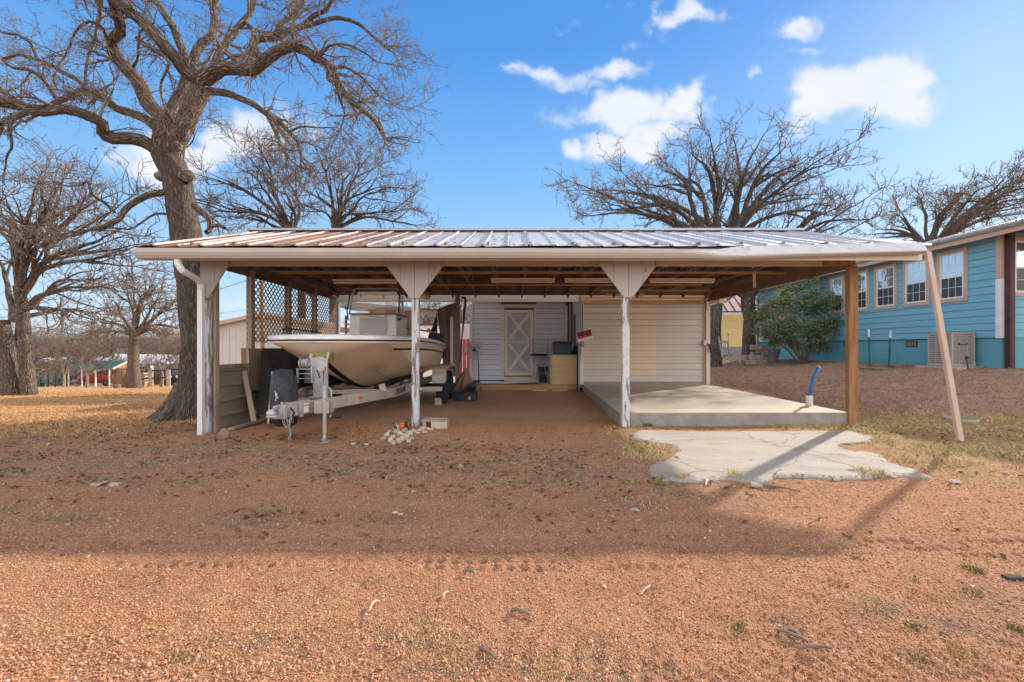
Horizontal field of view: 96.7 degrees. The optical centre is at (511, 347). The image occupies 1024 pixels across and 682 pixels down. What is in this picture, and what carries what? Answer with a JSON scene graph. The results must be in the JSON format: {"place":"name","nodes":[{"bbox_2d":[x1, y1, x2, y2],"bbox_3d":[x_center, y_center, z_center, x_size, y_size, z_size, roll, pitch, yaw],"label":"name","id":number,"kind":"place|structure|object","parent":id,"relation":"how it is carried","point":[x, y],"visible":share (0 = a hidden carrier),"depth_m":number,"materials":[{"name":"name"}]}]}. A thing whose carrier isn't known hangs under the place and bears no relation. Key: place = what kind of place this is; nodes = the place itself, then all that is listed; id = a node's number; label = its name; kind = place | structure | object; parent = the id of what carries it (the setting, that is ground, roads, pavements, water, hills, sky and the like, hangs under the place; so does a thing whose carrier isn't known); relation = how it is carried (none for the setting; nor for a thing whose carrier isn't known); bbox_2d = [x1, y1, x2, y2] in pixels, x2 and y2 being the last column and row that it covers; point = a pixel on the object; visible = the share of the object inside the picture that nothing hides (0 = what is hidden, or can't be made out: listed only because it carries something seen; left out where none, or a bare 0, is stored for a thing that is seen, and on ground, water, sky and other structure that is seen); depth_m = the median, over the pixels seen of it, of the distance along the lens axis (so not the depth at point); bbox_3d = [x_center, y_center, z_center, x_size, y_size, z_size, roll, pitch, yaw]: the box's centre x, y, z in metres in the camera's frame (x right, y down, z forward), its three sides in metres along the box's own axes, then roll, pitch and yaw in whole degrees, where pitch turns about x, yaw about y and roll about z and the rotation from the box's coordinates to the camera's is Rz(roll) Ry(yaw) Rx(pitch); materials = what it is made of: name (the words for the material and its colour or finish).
{"place":"outdoors","nodes":[
{"label":"outdoors","id":0,"kind":"place"},
{"bbox_2d":[0,388,196,440],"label":"dead grass","id":1,"kind":"structure","parent":0,"point":[84,396],"depth_m":10.27,"materials":[{"name":"beige plant"}]},
{"bbox_2d":[0,356,1023,681],"bbox_3d":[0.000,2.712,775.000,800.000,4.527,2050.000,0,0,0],"label":"ground","id":2,"kind":"structure","parent":0,"point":[490,410],"depth_m":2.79,"materials":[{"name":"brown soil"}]},
{"bbox_2d":[33,345,58,379],"bbox_3d":[-39.691,1.591,37.755,2.973,3.981,2.754,0,0,-19],"label":"tree","id":3,"kind":"object","parent":2,"relation":"on","point":[39,365],"visible":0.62,"depth_m":37.89,"materials":[{"name":"brown plant"}]},
{"bbox_2d":[36,372,77,386],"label":"green porch rail","id":4,"kind":"object","parent":2,"relation":"on","point":[40,383],"visible":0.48,"depth_m":43.98,"materials":[{"name":"metal"}]},
{"bbox_2d":[40,335,92,386],"bbox_3d":[-39.721,1.287,40.047,5.140,4.850,3.112,0,0,0],"label":"tree","id":5,"kind":"object","parent":2,"relation":"on","point":[61,352],"visible":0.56,"depth_m":39.97,"materials":[{"name":"brown plant"}]},
{"bbox_2d":[54,335,117,386],"bbox_3d":[-36.102,1.115,39.098,5.288,4.846,3.349,0,0,0],"label":"tree","id":6,"kind":"object","parent":2,"relation":"on","point":[88,356],"visible":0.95,"depth_m":38.82,"materials":[{"name":"brown plant"}]},
{"bbox_2d":[0,130,173,395],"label":"oak tree","id":7,"kind":"object","parent":2,"relation":"on","point":[17,373],"visible":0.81,"depth_m":15.26,"materials":[{"name":"brown plant"}]},
{"bbox_2d":[35,356,142,385],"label":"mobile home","id":8,"kind":"object","parent":2,"relation":"on","point":[93,384],"visible":0.01,"depth_m":56.00,"materials":[{"name":"white metal"}]},
{"bbox_2d":[68,360,126,386],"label":"green metal carport","id":9,"kind":"object","parent":2,"relation":"on","point":[120,364],"visible":0.56,"depth_m":43.46,"materials":[{"name":"metal"}]},
{"bbox_2d":[78,370,123,385],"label":"red car","id":10,"kind":"object","parent":2,"relation":"on","point":[101,377],"visible":0.62,"depth_m":45.50,"materials":[{"name":"paint"}]},
{"bbox_2d":[106,369,148,387],"bbox_3d":[-32.593,2.720,38.498,6.438,2.046,2.848,0,0,38],"label":"dry shrub","id":11,"kind":"object","parent":2,"relation":"on","point":[121,378],"visible":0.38,"depth_m":37.62,"materials":[{"name":"plant"}]},
{"bbox_2d":[59,261,221,387],"bbox_3d":[-27.996,-2.141,34.882,11.433,10.802,8.246,0,0,0],"label":"oak tree","id":12,"kind":"object","parent":2,"relation":"on","point":[133,376],"visible":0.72,"depth_m":33.82,"materials":[{"name":"brown plant"}]},
{"bbox_2d":[140,363,148,386],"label":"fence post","id":13,"kind":"object","parent":2,"relation":"on","point":[146,382],"visible":0.36,"depth_m":40.09,"materials":[{"name":"brown wood"}]},
{"bbox_2d":[114,354,177,383],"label":"white house","id":14,"kind":"structure","parent":2,"relation":"on","point":[143,355],"depth_m":64.40,"materials":[{"name":"plastic"}]},
{"bbox_2d":[141,369,170,385],"bbox_3d":[-30.024,2.519,38.008,2.976,1.427,0.323,0,0,0],"label":"split rail fence","id":15,"kind":"object","parent":2,"relation":"on","point":[167,377],"visible":0.75,"depth_m":37.93,"materials":[{"name":"brown wood"}]},
{"bbox_2d":[141,334,180,386],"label":"tree","id":16,"kind":"object","parent":2,"relation":"on","point":[172,349],"visible":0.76,"depth_m":41.75,"materials":[{"name":"brown plant"}]},
{"bbox_2d":[165,368,177,384],"bbox_3d":[-29.670,2.590,40.590,1.548,1.487,1.420,0,0,0],"label":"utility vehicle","id":17,"kind":"object","parent":2,"relation":"on","point":[174,374],"visible":0.27,"depth_m":40.00,"materials":[{"name":"blue metal"}]},
{"bbox_2d":[218,428,229,439],"bbox_3d":[-4.022,1.202,6.360,0.158,0.158,0.077,0,0,0],"label":"rock","id":18,"kind":"object","parent":2,"relation":"on","point":[223,433],"visible":1,"depth_m":6.35,"materials":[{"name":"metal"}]},
{"bbox_2d":[0,0,451,422],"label":"oak tree","id":19,"kind":"object","parent":2,"relation":"on","point":[167,142],"visible":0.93,"depth_m":8.55,"materials":[{"name":"brown plant"}]},
{"bbox_2d":[142,103,330,318],"bbox_3d":[-9.477,-4.311,16.279,6.041,9.512,5.167,0,0,0],"label":"oak tree","id":20,"kind":"object","parent":2,"relation":"on","point":[282,220],"visible":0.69,"depth_m":15.87,"materials":[{"name":"brown plant"}]},
{"bbox_2d":[212,363,260,429],"bbox_3d":[-4.691,0.807,9.640,0.098,1.065,5.120,0,0,0],"label":"sheet metal fence","id":21,"kind":"object","parent":2,"relation":"on","point":[233,408],"visible":0.21,"depth_m":7.65,"materials":[{"name":"grey metal"}]},
{"bbox_2d":[247,348,261,390],"bbox_3d":[-4.647,0.393,9.220,0.035,0.755,2.400,0,0,0],"label":"board panel","id":22,"kind":"object","parent":21,"relation":"attached to","point":[254,355],"visible":0.24,"depth_m":8.20,"materials":[{"name":"brown wood"}]},
{"bbox_2d":[241,348,245,362],"bbox_3d":[-5.226,0.212,8.900,0.119,0.416,0.070,0,0,0],"label":"fence post stub","id":23,"kind":"object","parent":2,"relation":"on","point":[243,355],"visible":0.5,"depth_m":8.87,"materials":[{"name":"brown wood"}]},
{"bbox_2d":[229,417,267,429],"bbox_3d":[-4.338,1.250,7.570,0.090,0.057,1.021,0,0,2],"label":"ground board","id":24,"kind":"object","parent":2,"relation":"on","point":[246,424],"visible":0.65,"depth_m":7.42,"materials":[{"name":"brown wood"}]},
{"bbox_2d":[242,370,256,424],"bbox_3d":[-4.493,0.845,7.785,0.482,0.922,0.071,0,0,38],"label":"leaning plank","id":25,"kind":"object","parent":24,"relation":"on","point":[249,395],"visible":0.83,"depth_m":7.78,"materials":[{"name":"beige wood"}]},
{"bbox_2d":[260,280,264,347],"bbox_3d":[-7.138,-0.705,13.000,0.139,2.668,0.110,0,0,0],"label":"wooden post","id":26,"kind":"object","parent":2,"relation":"on","point":[262,345],"visible":0.23,"depth_m":12.96,"materials":[{"name":"brown wood"}]},
{"bbox_2d":[174,312,378,389],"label":"white shed","id":27,"kind":"structure","parent":2,"relation":"on","point":[232,337],"depth_m":15.00,"materials":[{"name":"metal"}]},
{"bbox_2d":[267,370,300,423],"bbox_3d":[-3.724,0.794,7.454,0.178,0.825,0.675,0,0,31],"label":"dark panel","id":28,"kind":"object","parent":2,"relation":"on","point":[269,420],"visible":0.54,"depth_m":7.66,"materials":[{"name":"wood"}]},
{"bbox_2d":[264,83,441,322],"bbox_3d":[-6.339,-4.487,18.665,8.504,9.843,5.906,0,0,0],"label":"oak tree","id":29,"kind":"object","parent":2,"relation":"on","point":[337,218],"visible":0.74,"depth_m":18.67,"materials":[{"name":"brown plant"}]},
{"bbox_2d":[266,351,455,442],"bbox_3d":[-2.816,0.675,8.540,2.908,1.249,6.760,0,0,0],"label":"trailer","id":30,"kind":"object","parent":2,"relation":"on","point":[289,402],"visible":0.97,"depth_m":6.25,"materials":[{"name":"metal"}]},
{"bbox_2d":[267,287,445,387],"bbox_3d":[-2.803,-0.204,9.324,2.463,1.980,5.652,0,0,0],"label":"motor boat","id":31,"kind":"object","parent":30,"relation":"on","point":[372,347],"visible":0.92,"depth_m":7.81,"materials":[{"name":"white plastic"}]},
{"bbox_2d":[420,302,457,367],"bbox_3d":[-2.010,-0.333,11.846,1.390,1.684,0.381,0,0,33],"label":"draped tarp","id":32,"kind":"object","parent":31,"relation":"hanging from","point":[445,313],"visible":0.75,"depth_m":11.57,"materials":[{"name":"fabric"}]},
{"bbox_2d":[340,302,437,314],"bbox_3d":[-3.754,0.177,14.750,3.282,3.246,1.500,0,0,0],"label":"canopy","id":33,"kind":"object","parent":2,"relation":"on","point":[356,306],"visible":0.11,"depth_m":14.00,"materials":[{"name":"white fabric"}]},
{"bbox_2d":[394,421,410,429],"bbox_3d":[-1.604,1.133,6.620,0.232,0.131,0.124,0,0,0],"label":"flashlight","id":34,"kind":"object","parent":2,"relation":"on","point":[407,424],"visible":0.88,"depth_m":6.58,"materials":[{"name":"orange plastic"}]},
{"bbox_2d":[347,324,466,382],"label":"pale building","id":35,"kind":"structure","parent":2,"relation":"on","point":[423,334],"depth_m":30.00,"materials":[{"name":"white plastic"}]},
{"bbox_2d":[1,302,844,385],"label":"woodland","id":36,"kind":"object","parent":2,"relation":"on","point":[118,348],"visible":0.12,"depth_m":66.54,"materials":[{"name":"brown plant"}]},
{"bbox_2d":[421,417,448,428],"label":"concrete block","id":37,"kind":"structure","parent":2,"relation":"on","point":[439,422],"depth_m":6.75,"materials":[{"name":"beige concrete"}]},
{"bbox_2d":[434,397,441,404],"bbox_3d":[-1.542,1.123,9.530,0.149,0.155,0.100,0,0,0],"label":"wheel chock","id":38,"kind":"object","parent":2,"relation":"on","point":[438,400],"visible":1,"depth_m":9.48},
{"bbox_2d":[450,317,452,362],"bbox_3d":[-1.485,0.218,11.210,0.070,1.963,0.020,0,0,0],"label":"upright board","id":39,"kind":"object","parent":2,"relation":"on","point":[451,339],"visible":0.58,"depth_m":11.20,"materials":[{"name":"grey wood"}]},
{"bbox_2d":[453,368,472,391],"bbox_3d":[-1.209,0.816,10.992,0.687,0.648,0.476,0,0,0],"label":"pink cloth","id":40,"kind":"object","parent":2,"relation":"on","point":[464,379],"visible":0.69,"depth_m":10.91,"materials":[{"name":"pink fabric"}]},
{"bbox_2d":[460,339,469,374],"bbox_3d":[-1.725,0.642,16.510,0.660,1.926,0.020,0,0,0],"label":"red picket fence","id":41,"kind":"object","parent":2,"relation":"on","point":[464,356],"visible":0.29,"depth_m":16.50,"materials":[{"name":"paint"}]},
{"bbox_2d":[460,324,469,355],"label":"white wall","id":42,"kind":"structure","parent":2,"relation":"on","point":[466,333],"depth_m":17.00,"materials":[{"name":"paint"}]},
{"bbox_2d":[453,381,477,400],"bbox_3d":[-1.049,0.991,10.375,0.546,0.418,0.510,0,0,0],"label":"toolbox","id":43,"kind":"object","parent":2,"relation":"on","point":[468,392],"visible":1,"depth_m":10.20,"materials":[{"name":"black plastic"}]},
{"bbox_2d":[479,647,496,658],"bbox_3d":[-0.094,1.184,1.769,0.094,0.022,0.013,0,0,43],"label":"stick","id":44,"kind":"object","parent":2,"relation":"on","point":[487,650],"visible":1,"depth_m":1.76,"materials":[{"name":"brown wood"}]},
{"bbox_2d":[0,424,1006,530],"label":"dry weeds","id":45,"kind":"object","parent":2,"relation":"on","point":[143,453],"visible":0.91,"depth_m":4.70,"materials":[{"name":"brown plant"}]},
{"bbox_2d":[0,394,1023,558],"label":"fallen leaves","id":46,"kind":"object","parent":2,"relation":"on","point":[1002,555],"visible":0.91,"depth_m":4.65,"materials":[{"name":"brown plant"}]},
{"bbox_2d":[0,423,1023,681],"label":"grass tufts","id":47,"kind":"object","parent":2,"relation":"on","point":[742,473],"visible":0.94,"depth_m":2.13,"materials":[{"name":"plant"}]},
{"bbox_2d":[511,606,530,615],"bbox_3d":[0.039,1.180,2.038,0.098,0.029,0.022,0,0,29],"label":"stick","id":48,"kind":"object","parent":2,"relation":"on","point":[520,609],"visible":1,"depth_m":2.03,"materials":[{"name":"brown wood"}]},
{"bbox_2d":[476,381,576,390],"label":"porch deck","id":49,"kind":"structure","parent":2,"relation":"on","point":[541,386],"depth_m":12.54,"materials":[{"name":"brown wood"}]},
{"bbox_2d":[465,341,484,384],"bbox_3d":[-1.020,0.414,12.850,0.596,1.232,0.420,0,0,0],"label":"pedestal fan","id":50,"kind":"object","parent":49,"relation":"on","point":[475,349],"visible":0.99,"depth_m":12.73,"materials":[{"name":"black plastic"}]},
{"bbox_2d":[480,380,538,383],"bbox_3d":[-0.120,0.982,13.199,1.760,0.073,1.001,0,0,0],"label":"plywood sheet","id":51,"kind":"object","parent":49,"relation":"on","point":[505,382],"visible":0.89,"depth_m":13.19,"materials":[{"name":"white wood"}]},
{"bbox_2d":[530,339,548,380],"bbox_3d":[0.806,0.429,13.450,0.554,1.405,0.520,0,0,0],"label":"bar stool","id":52,"kind":"object","parent":49,"relation":"on","point":[538,354],"visible":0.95,"depth_m":13.40,"materials":[{"name":"black plastic"}]},
{"bbox_2d":[538,366,547,381],"bbox_3d":[0.930,0.799,13.635,0.280,0.458,0.330,0,0,0],"label":"blue bin","id":53,"kind":"object","parent":49,"relation":"on","point":[542,377],"visible":0.98,"depth_m":13.49,"materials":[{"name":"plastic"}]},
{"bbox_2d":[549,355,576,383],"bbox_3d":[1.462,0.614,12.985,0.764,0.828,0.530,0,0,0],"label":"wooden cabinet","id":54,"kind":"object","parent":49,"relation":"on","point":[562,369],"visible":0.98,"depth_m":12.72,"materials":[{"name":"brown wood"}]},
{"bbox_2d":[552,341,572,354],"bbox_3d":[1.426,0.010,12.957,0.557,0.380,0.444,0,0,0],"label":"storage tote","id":55,"kind":"object","parent":54,"relation":"on","point":[562,347],"visible":1,"depth_m":12.76,"materials":[{"name":"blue plastic"}]},
{"bbox_2d":[133,228,964,440],"bbox_3d":[0.289,-0.458,9.128,11.298,3.915,6.743,0,0,0],"label":"carport","id":56,"kind":"object","parent":2,"relation":"on","point":[631,262],"visible":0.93,"depth_m":7.00,"materials":[{"name":"white paint"}]},
{"bbox_2d":[257,348,328,414],"bbox_3d":[-4.400,0.595,9.700,0.130,1.170,3.600,0,0,0],"label":"hanging tarp","id":57,"kind":"object","parent":56,"relation":"hanging from","point":[273,359],"visible":0.22,"depth_m":8.19,"materials":[{"name":"black plastic"}]},
{"bbox_2d":[333,279,397,283],"bbox_3d":[-2.801,-1.343,8.700,1.217,0.233,0.120,0,0,0],"label":"fluorescent light","id":58,"kind":"object","parent":56,"relation":"hanging from","point":[365,281],"visible":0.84,"depth_m":8.65,"materials":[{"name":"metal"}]},
{"bbox_2d":[140,232,596,245],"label":"roof leaf litter","id":59,"kind":"object","parent":56,"relation":"on","point":[340,242],"visible":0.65,"depth_m":6.83,"materials":[{"name":"brown plant"}]},
{"bbox_2d":[460,296,466,361],"bbox_3d":[-1.294,-0.435,12.098,0.183,1.864,0.066,0,0,0],"label":"black hose","id":60,"kind":"object","parent":56,"relation":"hanging from","point":[465,303],"visible":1,"depth_m":12.08,"materials":[{"name":"plastic"}]},
{"bbox_2d":[491,274,554,282],"bbox_3d":[0.207,-1.353,8.700,1.217,0.214,0.120,0,0,0],"label":"fluorescent light","id":61,"kind":"object","parent":56,"relation":"hanging from","point":[523,280],"visible":0.94,"depth_m":8.65,"materials":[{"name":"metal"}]},
{"bbox_2d":[564,278,611,282],"bbox_3d":[1.656,-1.368,8.900,1.252,0.184,0.120,0,0,0],"label":"fluorescent light","id":62,"kind":"object","parent":56,"relation":"hanging from","point":[587,280],"visible":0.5,"depth_m":8.86,"materials":[{"name":"plastic"}]},
{"bbox_2d":[606,293,644,295],"bbox_3d":[3.001,-1.413,12.100,1.019,0.094,0.120,0,0,0],"label":"fluorescent light","id":63,"kind":"object","parent":56,"relation":"hanging from","point":[619,294],"visible":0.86,"depth_m":12.04,"materials":[{"name":"plastic"}]},
{"bbox_2d":[649,274,714,282],"bbox_3d":[3.247,-1.350,8.700,1.230,0.220,0.120,0,0,0],"label":"fluorescent light","id":64,"kind":"object","parent":56,"relation":"hanging from","point":[682,280],"visible":0.95,"depth_m":8.64,"materials":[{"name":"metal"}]},
{"bbox_2d":[469,283,728,391],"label":"workshop","id":65,"kind":"structure","parent":2,"relation":"on","point":[669,339],"depth_m":12.41,"materials":[{"name":"white wood"}]},
{"bbox_2d":[504,310,532,375],"bbox_3d":[0.210,-0.152,13.938,0.890,2.015,0.075,0,0,0],"label":"door","id":66,"kind":"structure","parent":65,"relation":"in","point":[506,373],"depth_m":13.95,"materials":[{"name":"white wood"}]},
{"bbox_2d":[508,313,529,371],"bbox_3d":[0.210,-0.163,13.968,0.690,1.815,0.007,0,0,0],"label":"door panel","id":67,"kind":"structure","parent":65,"relation":"in","point":[518,346],"depth_m":13.96,"materials":[{"name":"white wood"}]},
{"bbox_2d":[573,311,576,345],"bbox_3d":[1.844,-0.400,13.325,0.028,1.300,0.750,0,0,0],"label":"side window","id":68,"kind":"structure","parent":65,"relation":"in","point":[574,313],"depth_m":13.18,"materials":[{"name":"black glass"}]},
{"bbox_2d":[576,329,592,341],"bbox_3d":[1.948,-0.489,12.194,0.474,0.684,0.035,0,0,0],"label":"yard sale sign","id":69,"kind":"object","parent":65,"relation":"attached to","point":[584,335],"visible":1,"depth_m":12.20,"materials":[{"name":"red plastic"}]},
{"bbox_2d":[710,295,735,305],"bbox_3d":[5.718,-1.309,12.237,0.727,0.344,0.209,0,0,29],"label":"floodlight","id":70,"kind":"object","parent":65,"relation":"attached to","point":[723,300],"visible":0.6,"depth_m":12.22,"materials":[{"name":"metal"}]},
{"bbox_2d":[541,100,884,366],"bbox_3d":[7.873,-4.797,18.427,13.614,11.154,7.347,0,0,0],"label":"oak tree","id":71,"kind":"object","parent":2,"relation":"on","point":[736,219],"visible":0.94,"depth_m":18.04,"materials":[{"name":"brown plant"}]},
{"bbox_2d":[582,386,846,425],"bbox_3d":[3.494,1.197,9.813,3.652,0.350,5.574,0,0,0],"label":"concrete floor edge","id":72,"kind":"object","parent":2,"relation":"on","point":[703,419],"visible":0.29,"depth_m":7.03,"materials":[{"name":"grey concrete"}]},
{"bbox_2d":[582,384,847,413],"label":"concrete floor","id":73,"kind":"structure","parent":72,"relation":"on","point":[677,399],"depth_m":8.45,"materials":[{"name":"beige concrete"}]},
{"bbox_2d":[806,366,820,405],"bbox_3d":[5.193,0.656,7.840,0.249,0.688,0.110,0,0,0],"label":"blue water pipe","id":74,"kind":"object","parent":73,"relation":"on","point":[809,398],"visible":1,"depth_m":7.82,"materials":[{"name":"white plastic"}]},
{"bbox_2d":[718,336,729,356],"bbox_3d":[8.145,-0.041,17.403,0.451,0.804,0.263,0,0,0],"label":"chair","id":75,"kind":"object","parent":2,"relation":"on","point":[723,345],"visible":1,"depth_m":17.46,"materials":[{"name":"grey paint"}]},
{"bbox_2d":[721,295,756,355],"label":"yellow house","id":76,"kind":"structure","parent":2,"relation":"on","point":[732,321],"depth_m":26.99,"materials":[{"name":"yellow paint"}]},
{"bbox_2d":[745,360,756,364],"bbox_3d":[9.514,0.578,18.120,0.400,0.190,0.190,0,0,0],"label":"cinder block","id":77,"kind":"object","parent":2,"relation":"on","point":[750,362],"depth_m":18.02,"materials":[{"name":"grey concrete"}]},
{"bbox_2d":[750,482,762,488],"bbox_3d":[2.108,1.186,3.915,0.128,0.059,0.093,0,0,-38],"label":"stone","id":78,"kind":"object","parent":2,"relation":"on","point":[757,485],"visible":1,"depth_m":3.89,"materials":[{"name":"white stone"}]},
{"bbox_2d":[614,165,923,354],"bbox_3d":[10.816,-3.929,20.959,12.425,9.228,6.199,0,0,8],"label":"oak tree","id":79,"kind":"object","parent":2,"relation":"on","point":[748,336],"visible":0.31,"depth_m":20.73,"materials":[{"name":"brown plant"}]},
{"bbox_2d":[760,349,780,362],"bbox_3d":[10.535,0.341,18.540,0.760,0.580,0.760,0,0,0],"label":"planter tub","id":80,"kind":"object","parent":2,"relation":"on","point":[772,356],"visible":0.67,"depth_m":18.27,"materials":[{"name":"grey paint"}]},
{"bbox_2d":[750,484,799,491],"bbox_3d":[2.223,1.181,3.854,0.368,0.030,0.025,0,0,29],"label":"stick","id":81,"kind":"object","parent":2,"relation":"on","point":[774,486],"visible":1,"depth_m":3.83,"materials":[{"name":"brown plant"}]},
{"bbox_2d":[629,430,931,483],"bbox_3d":[3.059,1.216,5.262,3.522,0.088,2.527,0,0,0],"label":"concrete patch","id":82,"kind":"object","parent":2,"relation":"on","point":[706,455],"visible":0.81,"depth_m":4.86,"materials":[{"name":"grey concrete"}]},
{"bbox_2d":[776,628,808,642],"bbox_3d":[1.152,1.183,1.875,0.025,0.024,0.118,0,0,-44],"label":"stick","id":83,"kind":"object","parent":2,"relation":"on","point":[789,633],"visible":1,"depth_m":1.87,"materials":[{"name":"brown wood"}]},
{"bbox_2d":[746,276,844,363],"bbox_3d":[10.473,-1.370,16.964,4.536,4.068,2.368,0,0,-14],"label":"evergreen shrub","id":84,"kind":"object","parent":2,"relation":"on","point":[791,326],"visible":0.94,"depth_m":16.64,"materials":[{"name":"green plant"}]},
{"bbox_2d":[797,644,832,650],"bbox_3d":[1.198,1.182,1.796,0.136,0.026,0.024,0,0,0],"label":"stick","id":85,"kind":"object","parent":2,"relation":"on","point":[812,646],"visible":1,"depth_m":1.79,"materials":[{"name":"brown wood"}]},
{"bbox_2d":[708,358,1023,422],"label":"brown hill grass","id":86,"kind":"structure","parent":2,"relation":"on","point":[823,379],"depth_m":10.46,"materials":[{"name":"brown plant"}]},
{"bbox_2d":[868,329,870,366],"bbox_3d":[10.440,0.084,13.300,0.065,1.260,0.031,0,0,0],"label":"steel stake","id":87,"kind":"object","parent":2,"relation":"on","point":[869,347],"visible":0.82,"depth_m":13.29,"materials":[{"name":"green metal"}]},
{"bbox_2d":[755,217,1023,368],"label":"blue house","id":88,"kind":"structure","parent":2,"relation":"on","point":[979,272],"depth_m":12.55,"materials":[{"name":"teal wood"}]},
{"bbox_2d":[829,274,844,314],"bbox_3d":[11.971,-1.950,16.775,0.032,1.420,0.790,0,0,0],"label":"window","id":89,"kind":"structure","parent":88,"relation":"in","point":[836,283],"depth_m":16.69,"materials":[{"name":"white plastic"}]},
{"bbox_2d":[858,268,869,311],"bbox_3d":[11.971,-1.950,15.690,0.032,1.420,0.880,0,0,0],"label":"window","id":90,"kind":"structure","parent":88,"relation":"in","point":[863,275],"depth_m":15.46,"materials":[{"name":"white plastic"}]},
{"bbox_2d":[875,343,890,360],"bbox_3d":[12.019,0.130,14.750,0.022,0.580,0.600,0,0,0],"label":"access door","id":91,"kind":"structure","parent":88,"relation":"in","point":[881,349],"depth_m":14.75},
{"bbox_2d":[874,262,896,309],"bbox_3d":[11.971,-1.950,14.590,0.032,1.420,0.880,0,0,0],"label":"window","id":92,"kind":"structure","parent":88,"relation":"in","point":[885,276],"depth_m":14.59,"materials":[{"name":"white glass"}]},
{"bbox_2d":[903,256,929,306],"bbox_3d":[11.971,-1.950,13.485,0.032,1.420,0.890,0,0,0],"label":"window","id":93,"kind":"structure","parent":88,"relation":"in","point":[916,288],"depth_m":13.50,"materials":[{"name":"white glass"}]},
{"bbox_2d":[936,246,967,302],"bbox_3d":[11.971,-1.950,12.390,0.032,1.420,0.860,0,0,0],"label":"window","id":94,"kind":"structure","parent":88,"relation":"in","point":[951,265],"depth_m":12.35,"materials":[{"name":"white glass"}]},
{"bbox_2d":[1015,237,1023,295],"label":"window","id":95,"kind":"structure","parent":88,"relation":"in","point":[1019,241],"depth_m":11.12,"materials":[{"name":"white glass"}]},
{"bbox_2d":[888,331,891,367],"bbox_3d":[10.869,0.098,13.100,0.103,1.177,0.031,0,0,0],"label":"steel stake","id":96,"kind":"object","parent":2,"relation":"on","point":[890,334],"visible":0.82,"depth_m":13.09,"materials":[{"name":"green metal"}]},
{"bbox_2d":[843,147,1023,340],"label":"oak tree","id":97,"kind":"object","parent":2,"relation":"on","point":[989,202],"visible":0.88,"depth_m":44.12,"materials":[{"name":"brown plant"}]},
{"bbox_2d":[915,365,980,370],"bbox_3d":[11.575,0.565,12.075,0.850,0.170,1.050,0,0,0],"label":"equipment pad","id":98,"kind":"object","parent":2,"relation":"on","point":[930,366],"visible":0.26,"depth_m":11.98,"materials":[{"name":"concrete"}]},
{"bbox_2d":[927,332,975,365],"bbox_3d":[11.630,0.035,12.060,0.620,0.870,0.700,0,0,0],"label":"air conditioner","id":99,"kind":"object","parent":98,"relation":"on","point":[961,345],"visible":0.93,"depth_m":11.73,"materials":[{"name":"beige metal"}]},
{"bbox_2d":[949,479,961,483],"bbox_3d":[3.939,1.186,4.039,0.109,0.046,0.082,0,0,0],"label":"stone","id":100,"kind":"object","parent":2,"relation":"on","point":[955,481],"visible":1,"depth_m":4.02,"materials":[{"name":"white stone"}]},
{"bbox_2d":[941,416,980,422],"bbox_3d":[6.955,1.129,7.060,0.440,0.082,0.440,0,0,0],"label":"septic ring","id":101,"kind":"object","parent":2,"relation":"on","point":[975,420],"visible":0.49,"depth_m":6.89,"materials":[{"name":"concrete"}]},
{"bbox_2d":[1001,574,1023,579],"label":"dark stone slab","id":102,"kind":"structure","parent":2,"relation":"on","point":[1012,576],"depth_m":2.35,"materials":[{"name":"stone"}]},
{"bbox_2d":[0,0,1023,338],"label":"sky","id":103,"kind":"structure","parent":0,"point":[533,84],"materials":[{"name":"blue"}]},
{"bbox_2d":[605,402,1023,504],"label":"straw grass","id":104,"kind":"structure","parent":0,"point":[867,429],"depth_m":6.17,"materials":[{"name":"beige plant"}]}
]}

